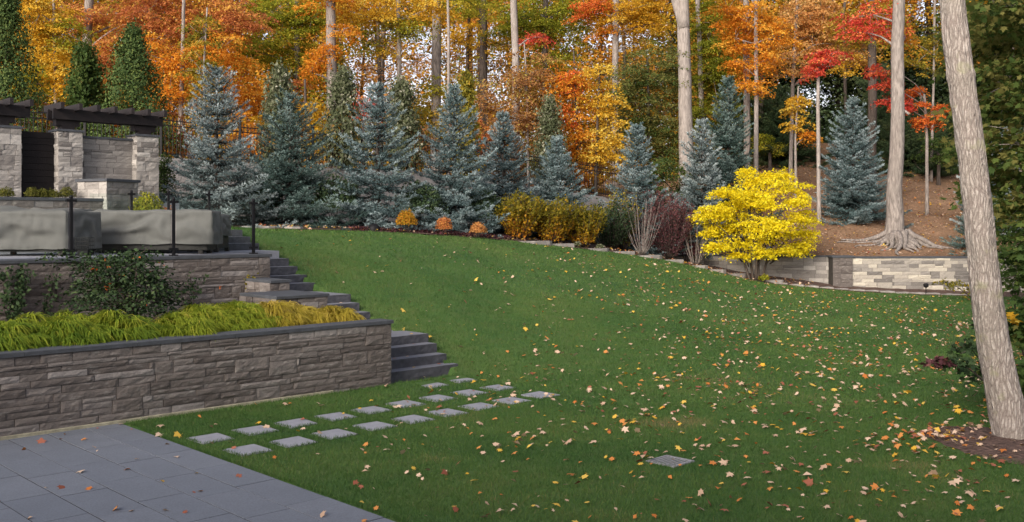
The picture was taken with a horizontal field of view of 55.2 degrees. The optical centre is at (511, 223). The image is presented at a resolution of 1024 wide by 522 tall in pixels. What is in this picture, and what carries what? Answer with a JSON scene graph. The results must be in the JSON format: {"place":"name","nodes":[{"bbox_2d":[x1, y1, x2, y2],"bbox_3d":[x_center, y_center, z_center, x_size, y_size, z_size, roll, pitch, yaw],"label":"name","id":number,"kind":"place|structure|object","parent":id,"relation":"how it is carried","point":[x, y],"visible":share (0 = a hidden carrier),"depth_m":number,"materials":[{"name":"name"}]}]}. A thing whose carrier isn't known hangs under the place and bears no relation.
{"place":"outdoors","nodes":[
{"label":"outdoors","id":0,"kind":"place"},
{"bbox_2d":[0,202,178,253],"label":"terrace","id":1,"kind":"structure","parent":0,"point":[164,205],"depth_m":21.89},
{"bbox_2d":[0,125,23,196],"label":"stone pillar","id":2,"kind":"structure","parent":1,"relation":"on","point":[10,156],"depth_m":24.69,"materials":[{"name":"stone"}]},
{"bbox_2d":[0,98,33,124],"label":"pergola","id":3,"kind":"object","parent":2,"relation":"on","point":[10,110],"visible":0.97,"depth_m":24.79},
{"bbox_2d":[0,197,103,210],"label":"stone wall","id":4,"kind":"structure","parent":1,"relation":"on","point":[93,204],"depth_m":24.04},
{"bbox_2d":[48,129,160,201],"bbox_3d":[-11.058,-1.330,26.659,2.780,2.260,0.700,0,0,-44],"label":"stone screen","id":5,"kind":"object","parent":1,"relation":"on","point":[78,154],"visible":0.59,"depth_m":26.61,"materials":[{"name":"stone"}]},
{"bbox_2d":[21,131,54,196],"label":"slatted gate","id":6,"kind":"structure","parent":5,"relation":"attached to","point":[37,165],"depth_m":25.40,"materials":[{"name":"wood"}]},
{"bbox_2d":[44,102,166,134],"bbox_3d":[-11.043,-2.795,26.680,2.950,0.670,1.270,0,0,-44],"label":"pergola","id":7,"kind":"object","parent":5,"relation":"on","point":[60,115],"visible":0.98,"depth_m":26.39,"materials":[{"name":"wood"}]},
{"bbox_2d":[75,178,140,209],"bbox_3d":[-10.543,-0.500,25.583,1.100,1.280,1.150,0,0,24],"label":"stone hearth","id":8,"kind":"object","parent":1,"relation":"on","point":[108,190],"visible":0.57,"depth_m":25.16,"materials":[{"name":"stone"}]},
{"bbox_2d":[0,250,278,258],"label":"terrace","id":9,"kind":"structure","parent":0,"point":[275,254],"depth_m":20.46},
{"bbox_2d":[0,205,101,255],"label":"furniture cover","id":10,"kind":"object","parent":9,"relation":"on","point":[30,230],"visible":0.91,"depth_m":18.88,"materials":[{"name":"beige fabric"}]},
{"bbox_2d":[89,209,222,253],"bbox_3d":[-7.872,0.165,20.920,3.800,0.940,1.442,0,0,17],"label":"furniture cover","id":11,"kind":"object","parent":9,"relation":"on","point":[200,230],"visible":0.84,"depth_m":20.30,"materials":[{"name":"beige fabric"}]},
{"bbox_2d":[110,230,258,252],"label":"stone stairs","id":12,"kind":"structure","parent":9,"relation":"on","point":[238,240],"depth_m":22.93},
{"bbox_2d":[0,423,394,521],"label":"patio","id":13,"kind":"structure","parent":0,"point":[124,446],"depth_m":10.40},
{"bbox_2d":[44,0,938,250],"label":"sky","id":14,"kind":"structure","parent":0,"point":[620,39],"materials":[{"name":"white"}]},
{"bbox_2d":[124,228,1023,521],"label":"lawn","id":15,"kind":"structure","parent":0,"point":[426,272],"depth_m":16.51,"materials":[{"name":"green plant"}]},
{"bbox_2d":[0,318,393,440],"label":"stone wall","id":16,"kind":"structure","parent":15,"relation":"on","point":[49,389],"depth_m":14.33,"materials":[{"name":"stone"}]},
{"bbox_2d":[270,258,457,384],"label":"stone stairs","id":17,"kind":"structure","parent":15,"relation":"on","point":[424,357],"depth_m":18.52,"materials":[{"name":"stone"}]},
{"bbox_2d":[0,227,1023,521],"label":"fallen leaves","id":18,"kind":"object","parent":15,"relation":"on","point":[900,435],"depth_m":16.55,"materials":[{"name":"plant"}]},
{"bbox_2d":[232,221,1023,296],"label":"planting bed","id":19,"kind":"object","parent":15,"relation":"on","point":[804,282],"visible":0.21,"depth_m":36.76,"materials":[{"name":"brown soil"}]},
{"bbox_2d":[159,63,313,227],"bbox_3d":[-8.668,-2.007,28.395,5.649,5.240,4.010,0,0,0],"label":"blue spruce","id":20,"kind":"object","parent":19,"relation":"on","point":[213,173],"visible":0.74,"depth_m":28.00,"materials":[{"name":"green plant"}]},
{"bbox_2d":[235,86,372,229],"bbox_3d":[-6.659,-1.578,29.568,5.079,5.200,4.685,0,0,0],"label":"blue spruce","id":21,"kind":"object","parent":19,"relation":"on","point":[293,179],"visible":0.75,"depth_m":29.13,"materials":[{"name":"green plant"}]},
{"bbox_2d":[305,173,363,224],"bbox_3d":[-5.460,-0.694,30.061,1.782,1.723,1.764,0,0,0],"label":"evergreen shrub","id":22,"kind":"object","parent":19,"relation":"on","point":[323,194],"visible":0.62,"depth_m":29.61,"materials":[{"name":"green plant"}]},
{"bbox_2d":[322,81,440,234],"bbox_3d":[-4.237,-1.810,30.747,4.098,5.322,5.389,0,0,-35],"label":"blue spruce","id":23,"kind":"object","parent":19,"relation":"on","point":[376,207],"visible":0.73,"depth_m":30.08,"materials":[{"name":"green plant"}]},
{"bbox_2d":[393,179,449,227],"bbox_3d":[-2.897,-0.556,31.138,1.860,1.683,1.807,0,0,0],"label":"evergreen shrub","id":24,"kind":"object","parent":19,"relation":"on","point":[419,202],"visible":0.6,"depth_m":30.73,"materials":[{"name":"green plant"}]},
{"bbox_2d":[347,224,511,239],"bbox_3d":[-2.307,0.323,29.878,6.371,0.578,1.628,0,0,-35],"label":"stone edging","id":25,"kind":"object","parent":19,"relation":"on","point":[417,231],"visible":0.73,"depth_m":29.43,"materials":[{"name":"grey stone"}]},
{"bbox_2d":[401,83,509,237],"bbox_3d":[-1.867,-1.923,32.117,3.683,5.342,5.145,0,0,0],"label":"blue spruce","id":26,"kind":"object","parent":19,"relation":"on","point":[453,198],"visible":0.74,"depth_m":31.68,"materials":[{"name":"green plant"}]},
{"bbox_2d":[462,109,556,239],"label":"blue spruce","id":27,"kind":"object","parent":19,"relation":"on","point":[504,187],"visible":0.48,"depth_m":34.95,"materials":[{"name":"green plant"}]},
{"bbox_2d":[494,188,546,238],"bbox_3d":[0.211,-0.320,32.360,2.041,1.731,1.965,0,0,0],"label":"shrub","id":28,"kind":"object","parent":19,"relation":"on","point":[517,223],"visible":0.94,"depth_m":32.05,"materials":[{"name":"yellow plant"}]},
{"bbox_2d":[526,193,587,243],"bbox_3d":[1.380,-0.150,32.958,2.347,1.702,2.263,0,0,0],"label":"shrub","id":29,"kind":"object","parent":19,"relation":"on","point":[556,224],"visible":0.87,"depth_m":32.64,"materials":[{"name":"yellow plant"}]},
{"bbox_2d":[508,135,618,242],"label":"blue spruce","id":30,"kind":"object","parent":19,"relation":"on","point":[559,164],"visible":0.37,"depth_m":35.51,"materials":[{"name":"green plant"}]},
{"bbox_2d":[565,200,608,246],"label":"shrub","id":31,"kind":"object","parent":19,"relation":"on","point":[585,231],"visible":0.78,"depth_m":33.37,"materials":[{"name":"yellow plant"}]},
{"bbox_2d":[587,198,637,247],"bbox_3d":[3.572,-0.005,35.282,1.950,1.861,1.784,0,0,37],"label":"shrub","id":32,"kind":"object","parent":19,"relation":"on","point":[612,235],"visible":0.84,"depth_m":35.03,"materials":[{"name":"green plant"}]},
{"bbox_2d":[619,196,664,254],"bbox_3d":[4.701,0.041,34.941,1.493,2.227,1.485,0,0,45],"label":"shrub","id":33,"kind":"object","parent":19,"relation":"on","point":[645,247],"visible":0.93,"depth_m":34.86,"materials":[{"name":"grey plant"}]},
{"bbox_2d":[595,121,695,258],"bbox_3d":[4.770,-1.149,37.112,4.609,5.530,3.590,0,0,-12],"label":"blue spruce","id":34,"kind":"object","parent":19,"relation":"on","point":[639,182],"visible":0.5,"depth_m":36.91,"materials":[{"name":"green plant"}]},
{"bbox_2d":[642,191,694,258],"bbox_3d":[5.823,0.077,36.155,2.024,2.568,2.022,0,0,0],"label":"shrub","id":35,"kind":"object","parent":19,"relation":"on","point":[670,240],"visible":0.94,"depth_m":35.93,"materials":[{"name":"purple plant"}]},
{"bbox_2d":[675,254,828,283],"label":"stone wall","id":36,"kind":"structure","parent":19,"relation":"on","point":[814,269],"depth_m":37.90,"materials":[{"name":"stone"}]},
{"bbox_2d":[688,165,824,281],"bbox_3d":[8.962,0.030,35.910,5.299,4.396,3.144,0,0,0],"label":"redbud tree","id":37,"kind":"object","parent":19,"relation":"on","point":[726,212],"visible":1,"depth_m":35.54,"materials":[{"name":"yellow plant"}]},
{"bbox_2d":[826,255,853,286],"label":"stone pier","id":38,"kind":"structure","parent":19,"relation":"on","point":[840,271],"depth_m":37.12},
{"bbox_2d":[852,256,1023,291],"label":"stone wall","id":39,"kind":"structure","parent":19,"relation":"on","point":[908,272],"depth_m":37.40,"materials":[{"name":"stone"}]},
{"bbox_2d":[918,312,1022,386],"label":"shrub","id":40,"kind":"object","parent":15,"relation":"on","point":[952,360],"visible":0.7,"depth_m":14.19,"materials":[{"name":"green plant"}]},
{"bbox_2d":[921,426,1023,464],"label":"mulch ring","id":41,"kind":"object","parent":15,"relation":"on","point":[987,447],"visible":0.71,"depth_m":12.17,"materials":[{"name":"brown wood"}]},
{"bbox_2d":[939,0,1023,439],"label":"leaning tree","id":42,"kind":"object","parent":41,"relation":"on","point":[1004,398],"visible":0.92,"depth_m":12.36,"materials":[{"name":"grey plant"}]},
{"bbox_2d":[926,0,1023,234],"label":"maple tree","id":43,"kind":"object","parent":15,"relation":"on","point":[996,31],"visible":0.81,"depth_m":16.19,"materials":[{"name":"plant"}]},
{"bbox_2d":[976,219,1023,398],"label":"shrub","id":44,"kind":"object","parent":15,"relation":"on","point":[1013,254],"visible":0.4,"depth_m":15.40,"materials":[{"name":"green plant"}]},
{"bbox_2d":[992,190,1023,305],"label":"shrub","id":45,"kind":"object","parent":15,"relation":"on","point":[1005,238],"visible":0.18,"depth_m":32.79,"materials":[{"name":"green plant"}]},
{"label":"stone wall","id":46,"kind":"object","parent":15,"relation":"on","visible":0},
{"bbox_2d":[245,277,291,291],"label":"stone wall","id":47,"kind":"structure","parent":46,"relation":"on","point":[263,284],"depth_m":19.31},
{"bbox_2d":[526,143,1021,255],"bbox_3d":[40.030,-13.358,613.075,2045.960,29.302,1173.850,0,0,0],"label":"hillside","id":48,"kind":"structure","parent":0,"point":[938,231],"depth_m":43.74,"materials":[{"name":"brown soil"}]},
{"bbox_2d":[0,0,53,132],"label":"cedar","id":49,"kind":"object","parent":48,"relation":"on","point":[9,15],"visible":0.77,"depth_m":32.38,"materials":[{"name":"green plant"}]},
{"bbox_2d":[7,0,102,128],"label":"maple tree","id":50,"kind":"object","parent":48,"relation":"on","point":[57,49],"visible":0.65,"depth_m":39.73,"materials":[{"name":"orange plant"}]},
{"bbox_2d":[49,36,113,135],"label":"cedar","id":51,"kind":"object","parent":48,"relation":"on","point":[83,87],"visible":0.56,"depth_m":33.35,"materials":[{"name":"green plant"}]},
{"bbox_2d":[87,17,187,158],"bbox_3d":[-12.935,-4.375,33.605,3.339,5.405,3.416,0,0,-29],"label":"cedar","id":52,"kind":"object","parent":48,"relation":"on","point":[133,67],"visible":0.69,"depth_m":33.20,"materials":[{"name":"green plant"}]},
{"bbox_2d":[49,0,279,94],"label":"maple tree","id":53,"kind":"object","parent":48,"relation":"on","point":[238,23],"visible":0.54,"depth_m":44.69,"materials":[{"name":"orange plant"}]},
{"bbox_2d":[142,0,269,157],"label":"maple tree","id":54,"kind":"object","parent":48,"relation":"on","point":[179,92],"visible":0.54,"depth_m":41.83,"materials":[{"name":"orange plant"}]},
{"bbox_2d":[173,7,239,158],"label":"young tree","id":55,"kind":"object","parent":48,"relation":"on","point":[203,35],"visible":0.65,"depth_m":38.93,"materials":[{"name":"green plant"}]},
{"bbox_2d":[251,57,303,167],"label":"young tree","id":56,"kind":"object","parent":48,"relation":"on","point":[280,75],"visible":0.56,"depth_m":32.82,"materials":[{"name":"green plant"}]},
{"bbox_2d":[223,0,338,166],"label":"maple tree","id":57,"kind":"object","parent":48,"relation":"on","point":[295,22],"visible":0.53,"depth_m":48.57,"materials":[{"name":"plant"}]},
{"bbox_2d":[245,79,340,167],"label":"maple tree","id":58,"kind":"object","parent":48,"relation":"on","point":[318,113],"visible":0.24,"depth_m":39.82,"materials":[{"name":"orange plant"}]},
{"bbox_2d":[285,0,372,168],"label":"maple tree","id":59,"kind":"object","parent":48,"relation":"on","point":[330,48],"visible":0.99,"depth_m":43.92,"materials":[{"name":"orange plant"}]},
{"bbox_2d":[316,63,369,174],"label":"young tree","id":60,"kind":"object","parent":48,"relation":"on","point":[342,91],"visible":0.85,"depth_m":33.91,"materials":[{"name":"green plant"}]},
{"bbox_2d":[337,7,430,165],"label":"maple tree","id":61,"kind":"object","parent":48,"relation":"on","point":[378,71],"visible":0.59,"depth_m":53.94,"materials":[{"name":"plant"}]},
{"bbox_2d":[305,0,463,157],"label":"maple tree","id":62,"kind":"object","parent":48,"relation":"on","point":[403,30],"visible":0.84,"depth_m":46.81,"materials":[{"name":"orange plant"}]},
{"bbox_2d":[159,157,611,224],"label":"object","id":63,"kind":"structure","parent":48,"relation":"on","point":[594,200],"depth_m":34.60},
{"bbox_2d":[11,107,616,196],"bbox_3d":[-6.820,-2.321,33.726,26.261,2.486,0.479,0,0,-31],"label":"iron fence","id":64,"kind":"object","parent":63,"relation":"on","point":[236,131],"visible":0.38,"depth_m":32.59,"materials":[{"name":"metal"}]},
{"bbox_2d":[374,74,429,174],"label":"young tree","id":65,"kind":"object","parent":48,"relation":"on","point":[402,90],"visible":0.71,"depth_m":35.35,"materials":[{"name":"green plant"}]},
{"bbox_2d":[365,0,509,174],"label":"maple tree","id":66,"kind":"object","parent":48,"relation":"on","point":[435,88],"visible":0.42,"depth_m":49.85,"materials":[{"name":"plant"}]},
{"bbox_2d":[446,68,485,175],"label":"young tree","id":67,"kind":"object","parent":48,"relation":"on","point":[466,82],"visible":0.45,"depth_m":36.81,"materials":[{"name":"green plant"}]},
{"bbox_2d":[421,17,511,102],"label":"maple tree","id":68,"kind":"object","parent":48,"relation":"on","point":[474,58],"visible":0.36,"depth_m":55.95,"materials":[{"name":"plant"}]},
{"bbox_2d":[441,0,526,179],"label":"maple tree","id":69,"kind":"object","parent":48,"relation":"on","point":[483,46],"visible":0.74,"depth_m":54.78,"materials":[{"name":"orange plant"}]},
{"bbox_2d":[0,0,1023,184],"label":"woodland","id":70,"kind":"object","parent":48,"relation":"on","point":[836,85],"visible":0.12,"depth_m":66.64,"materials":[{"name":"orange plant"}]},
{"bbox_2d":[492,0,555,182],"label":"maple tree","id":71,"kind":"object","parent":48,"relation":"on","point":[516,43],"visible":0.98,"depth_m":43.79,"materials":[{"name":"grey plant"}]},
{"bbox_2d":[474,43,575,184],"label":"maple tree","id":72,"kind":"object","parent":48,"relation":"on","point":[524,123],"visible":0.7,"depth_m":41.72,"materials":[{"name":"orange plant"}]},
{"bbox_2d":[475,0,607,177],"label":"maple tree","id":73,"kind":"object","parent":48,"relation":"on","point":[547,24],"visible":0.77,"depth_m":53.69,"materials":[{"name":"orange plant"}]},
{"bbox_2d":[528,85,576,187],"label":"young tree","id":74,"kind":"object","parent":48,"relation":"on","point":[549,125],"visible":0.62,"depth_m":39.32,"materials":[{"name":"green plant"}]},
{"bbox_2d":[539,51,608,192],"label":"maple tree","id":75,"kind":"object","parent":48,"relation":"on","point":[566,89],"visible":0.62,"depth_m":41.29,"materials":[{"name":"orange plant"}]},
{"bbox_2d":[571,63,635,195],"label":"maple tree","id":76,"kind":"object","parent":48,"relation":"on","point":[614,141],"visible":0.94,"depth_m":40.83,"materials":[{"name":"orange plant"}]},
{"bbox_2d":[560,0,690,186],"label":"maple tree","id":77,"kind":"object","parent":48,"relation":"on","point":[614,7],"visible":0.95,"depth_m":51.73,"materials":[{"name":"orange plant"}]},
{"bbox_2d":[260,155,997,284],"bbox_3d":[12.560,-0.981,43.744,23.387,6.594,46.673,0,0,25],"label":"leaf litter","id":78,"kind":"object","parent":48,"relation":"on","point":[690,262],"visible":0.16,"depth_m":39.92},
{"bbox_2d":[603,36,704,197],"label":"autumn tree","id":79,"kind":"object","parent":48,"relation":"on","point":[639,84],"visible":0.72,"depth_m":44.64,"materials":[{"name":"green plant"}]},
{"bbox_2d":[639,156,705,220],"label":"shrub","id":80,"kind":"object","parent":48,"relation":"on","point":[661,169],"visible":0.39,"depth_m":41.66,"materials":[{"name":"green plant"}]},
{"bbox_2d":[671,0,696,214],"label":"maple tree","id":81,"kind":"object","parent":48,"relation":"on","point":[681,9],"visible":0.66,"depth_m":43.82,"materials":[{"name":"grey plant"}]},
{"bbox_2d":[668,118,770,259],"bbox_3d":[7.752,-1.309,39.438,5.048,5.954,4.054,0,0,0],"label":"blue spruce","id":82,"kind":"object","parent":48,"relation":"on","point":[699,177],"visible":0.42,"depth_m":39.12,"materials":[{"name":"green plant"}]},
{"bbox_2d":[674,0,773,175],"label":"maple tree","id":83,"kind":"object","parent":48,"relation":"on","point":[701,45],"visible":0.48,"depth_m":55.69,"materials":[{"name":"green plant"}]},
{"bbox_2d":[689,75,782,232],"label":"blue spruce","id":84,"kind":"object","parent":48,"relation":"on","point":[728,166],"visible":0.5,"depth_m":42.67,"materials":[{"name":"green plant"}]},
{"bbox_2d":[692,0,803,211],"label":"maple tree","id":85,"kind":"object","parent":48,"relation":"on","point":[752,31],"visible":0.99,"depth_m":45.86,"materials":[{"name":"orange plant"}]},
{"bbox_2d":[717,83,850,169],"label":"hemlock","id":86,"kind":"object","parent":48,"relation":"on","point":[768,126],"visible":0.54,"depth_m":56.93,"materials":[{"name":"green plant"}]},
{"bbox_2d":[778,86,822,197],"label":"maple sapling","id":87,"kind":"object","parent":48,"relation":"on","point":[797,102],"visible":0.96,"depth_m":46.94,"materials":[{"name":"orange plant"}]},
{"bbox_2d":[759,0,882,184],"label":"maple tree","id":88,"kind":"object","parent":48,"relation":"on","point":[817,13],"visible":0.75,"depth_m":49.79,"materials":[{"name":"orange plant"}]},
{"bbox_2d":[798,48,853,220],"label":"maple sapling","id":89,"kind":"object","parent":48,"relation":"on","point":[822,60],"visible":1,"depth_m":42.97,"materials":[{"name":"red plant"}]},
{"bbox_2d":[808,96,913,228],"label":"blue spruce","id":90,"kind":"object","parent":48,"relation":"on","point":[854,203],"visible":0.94,"depth_m":43.02,"materials":[{"name":"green plant"}]},
{"bbox_2d":[818,0,911,191],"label":"maple tree","id":91,"kind":"object","parent":48,"relation":"on","point":[872,98],"visible":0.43,"depth_m":48.76,"materials":[{"name":"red plant"}]},
{"bbox_2d":[829,60,928,157],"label":"hemlock","id":92,"kind":"object","parent":48,"relation":"on","point":[883,115],"visible":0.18,"depth_m":59.33,"materials":[{"name":"green plant"}]},
{"bbox_2d":[829,0,960,254],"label":"maple tree","id":93,"kind":"object","parent":48,"relation":"on","point":[896,234],"visible":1,"depth_m":39.50,"materials":[{"name":"grey plant"}]},
{"bbox_2d":[861,63,950,214],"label":"maple sapling","id":94,"kind":"object","parent":48,"relation":"on","point":[915,91],"visible":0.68,"depth_m":44.43,"materials":[{"name":"red plant"}]},
{"bbox_2d":[856,87,958,176],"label":"hemlock","id":95,"kind":"object","parent":48,"relation":"on","point":[912,145],"visible":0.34,"depth_m":53.86,"materials":[{"name":"green plant"}]},
{"bbox_2d":[882,0,945,181],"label":"maple tree","id":96,"kind":"object","parent":48,"relation":"on","point":[934,44],"visible":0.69,"depth_m":51.93,"materials":[{"name":"red plant"}]},
{"bbox_2d":[906,134,957,184],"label":"shrub","id":97,"kind":"object","parent":48,"relation":"on","point":[936,144],"visible":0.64,"depth_m":50.89,"materials":[{"name":"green plant"}]},
{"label":"planter soil","id":98,"kind":"structure","parent":0,"visible":0},
{"bbox_2d":[0,320,57,351],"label":"ornamental grass","id":99,"kind":"object","parent":98,"relation":"on","point":[22,336],"depth_m":13.28,"materials":[{"name":"green plant"}]},
{"bbox_2d":[32,314,118,346],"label":"ornamental grass","id":100,"kind":"object","parent":98,"relation":"on","point":[61,332],"depth_m":13.75,"materials":[{"name":"green plant"}]},
{"bbox_2d":[71,309,165,341],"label":"ornamental grass","id":101,"kind":"object","parent":98,"relation":"on","point":[127,328],"depth_m":14.41,"materials":[{"name":"green plant"}]},
{"bbox_2d":[35,245,220,321],"bbox_3d":[-6.675,1.093,16.830,2.851,1.444,2.593,0,0,0],"label":"rose shrub","id":102,"kind":"object","parent":98,"relation":"on","point":[127,284],"visible":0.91,"depth_m":16.52,"materials":[{"name":"green plant"}]},
{"bbox_2d":[0,253,271,322],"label":"stone wall","id":103,"kind":"structure","parent":98,"relation":"on","point":[228,273],"depth_m":18.77,"materials":[{"name":"stone"}]},
{"bbox_2d":[0,263,36,320],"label":"climbing vine","id":104,"kind":"object","parent":103,"relation":"attached to","point":[16,306],"visible":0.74,"depth_m":16.64,"materials":[{"name":"green plant"}]},
{"bbox_2d":[39,195,257,257],"bbox_3d":[-8.002,0.060,17.539,7.668,1.140,0.130,0,0,-44],"label":"glass railing","id":105,"kind":"object","parent":103,"relation":"on","point":[71,200],"visible":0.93,"depth_m":18.93,"materials":[{"name":"black metal"}]},
{"bbox_2d":[124,311,222,341],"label":"ornamental grass","id":106,"kind":"object","parent":98,"relation":"on","point":[188,325],"depth_m":14.90,"materials":[{"name":"green plant"}]},
{"bbox_2d":[169,305,253,331],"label":"ornamental grass","id":107,"kind":"object","parent":98,"relation":"on","point":[228,322],"depth_m":15.63,"materials":[{"name":"green plant"}]},
{"bbox_2d":[210,302,290,331],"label":"ornamental grass","id":108,"kind":"object","parent":98,"relation":"on","point":[245,310],"depth_m":16.11,"materials":[{"name":"green plant"}]},
{"bbox_2d":[245,299,318,329],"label":"ornamental grass","id":109,"kind":"object","parent":98,"relation":"on","point":[288,312],"depth_m":16.52,"materials":[{"name":"yellow plant"}]},
{"bbox_2d":[239,290,329,308],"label":"stone wall","id":110,"kind":"structure","parent":98,"relation":"on","point":[315,299],"depth_m":18.23,"materials":[{"name":"stone"}]},
{"bbox_2d":[316,305,366,322],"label":"ornamental grass","id":111,"kind":"object","parent":98,"relation":"on","point":[338,313],"depth_m":17.22,"materials":[{"name":"yellow plant"}]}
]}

